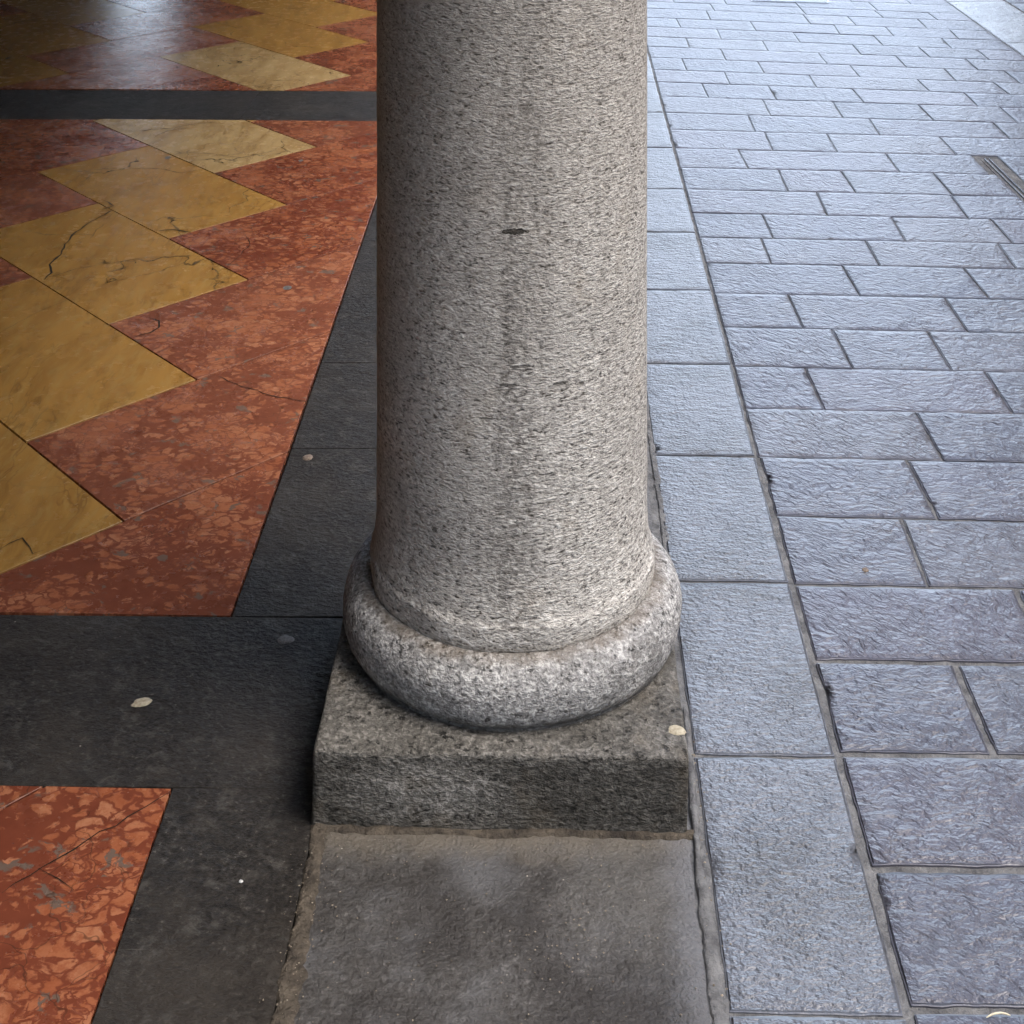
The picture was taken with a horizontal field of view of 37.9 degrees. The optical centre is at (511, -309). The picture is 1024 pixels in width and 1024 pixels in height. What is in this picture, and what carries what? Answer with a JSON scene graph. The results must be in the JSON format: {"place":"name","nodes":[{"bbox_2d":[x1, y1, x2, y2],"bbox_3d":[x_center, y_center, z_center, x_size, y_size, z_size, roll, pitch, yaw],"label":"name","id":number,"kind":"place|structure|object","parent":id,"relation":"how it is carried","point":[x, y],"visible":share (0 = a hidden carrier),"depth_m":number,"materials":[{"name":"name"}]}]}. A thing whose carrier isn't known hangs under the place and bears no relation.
{"place":"outdoors","nodes":[
{"label":"outdoors","id":0,"kind":"place"},
{"bbox_2d":[0,0,376,1023],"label":"arcade floor","id":1,"kind":"structure","parent":0,"point":[188,284],"depth_m":3.06,"materials":[{"name":"stone"}]},
{"bbox_2d":[131,697,151,706],"bbox_3d":[-0.586,1.599,2.364,0.031,0.002,0.023,0,0,0],"label":"gum spot","id":2,"kind":"object","parent":1,"relation":"on","point":[142,702],"visible":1,"depth_m":2.36,"materials":[{"name":"beige rubber"}]},
{"bbox_2d":[277,635,294,643],"bbox_3d":[-0.382,1.599,2.519,0.028,0.002,0.024,0,0,26],"label":"gum spot","id":3,"kind":"object","parent":1,"relation":"on","point":[283,639],"visible":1,"depth_m":2.52,"materials":[{"name":"grey rubber"}]},
{"bbox_2d":[270,825,324,1023],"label":"dirt joint","id":4,"kind":"object","parent":1,"relation":"on","point":[299,943],"visible":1,"depth_m":1.91,"materials":[{"name":"soil"}]},
{"bbox_2d":[303,454,312,460],"bbox_3d":[-0.427,1.599,3.119,0.021,0.002,0.024,0,0,0],"label":"gum spot","id":5,"kind":"object","parent":1,"relation":"on","point":[308,457],"visible":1,"depth_m":3.12,"materials":[{"name":"rubber"}]},
{"bbox_2d":[647,0,1023,1023],"bbox_3d":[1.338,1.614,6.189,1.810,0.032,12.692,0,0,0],"label":"pavement","id":6,"kind":"structure","parent":0,"point":[853,442],"depth_m":3.49,"materials":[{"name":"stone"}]},
{"bbox_2d":[647,399,670,557],"bbox_3d":[0.313,1.603,3.810,0.022,0.010,2.381,0,0,1],"label":"mortar joint","id":7,"kind":"object","parent":6,"relation":"on","point":[657,479],"visible":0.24,"depth_m":3.03,"materials":[{"name":"grey concrete"}]},
{"bbox_2d":[683,706,729,1023],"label":"mortar joint","id":8,"kind":"object","parent":6,"relation":"on","point":[719,1007],"visible":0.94,"depth_m":1.94,"materials":[{"name":"grey concrete"}]},
{"bbox_2d":[751,0,828,2],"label":"manhole cover","id":9,"kind":"object","parent":6,"relation":"in","point":[814,1],"visible":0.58,"depth_m":7.70,"materials":[{"name":"metal"}]},
{"bbox_2d":[986,1012,1010,1017],"bbox_3d":[0.586,1.596,1.801,0.030,0.002,0.008,0,0,0],"label":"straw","id":10,"kind":"object","parent":6,"relation":"on","point":[996,1013],"visible":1,"depth_m":1.80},
{"bbox_2d":[980,158,1023,200],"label":"slot drain","id":11,"kind":"object","parent":6,"relation":"in","point":[1006,172],"visible":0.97,"depth_m":4.94,"materials":[{"name":"metal"}]},
{"bbox_2d":[1006,0,1023,11],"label":"pavement","id":12,"kind":"structure","parent":0,"point":[1018,4],"depth_m":7.66,"materials":[{"name":"stone"}]},
{"label":"ground","id":13,"kind":"structure","parent":0,"visible":0},
{"bbox_2d":[294,482,710,1023],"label":"threshold slab","id":14,"kind":"structure","parent":13,"relation":"on","point":[653,898],"depth_m":1.93,"materials":[{"name":"stone"}]},
{"bbox_2d":[259,729,730,1023],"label":"grit","id":15,"kind":"object","parent":14,"relation":"on","point":[722,995],"visible":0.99,"depth_m":1.92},
{"bbox_2d":[311,0,688,832],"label":"stone column","id":16,"kind":"structure","parent":14,"relation":"on","point":[511,624],"depth_m":2.20,"materials":[{"name":"stone"}]},
{"bbox_2d":[669,725,685,734],"bbox_3d":[0.237,1.494,2.147,0.027,0.002,0.024,0,0,0],"label":"gum spot","id":17,"kind":"object","parent":16,"relation":"on","point":[676,730],"visible":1,"depth_m":2.15,"materials":[{"name":"beige rubber"}]},
{"bbox_2d":[315,823,693,840],"bbox_3d":[-0.011,1.601,2.097,0.532,0.014,0.032,0,0,0],"label":"dirt joint","id":18,"kind":"object","parent":14,"relation":"on","point":[495,833],"visible":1,"depth_m":2.09,"materials":[{"name":"soil"}]},
{"bbox_2d":[647,54,905,1023],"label":"kerb","id":19,"kind":"structure","parent":13,"relation":"on","point":[799,928],"depth_m":2.37,"materials":[{"name":"stone"}]},
{"bbox_2d":[945,0,1023,55],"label":"edging strip","id":20,"kind":"object","parent":13,"relation":"on","point":[1002,20],"visible":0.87,"depth_m":7.33,"materials":[{"name":"stone"}]}
]}

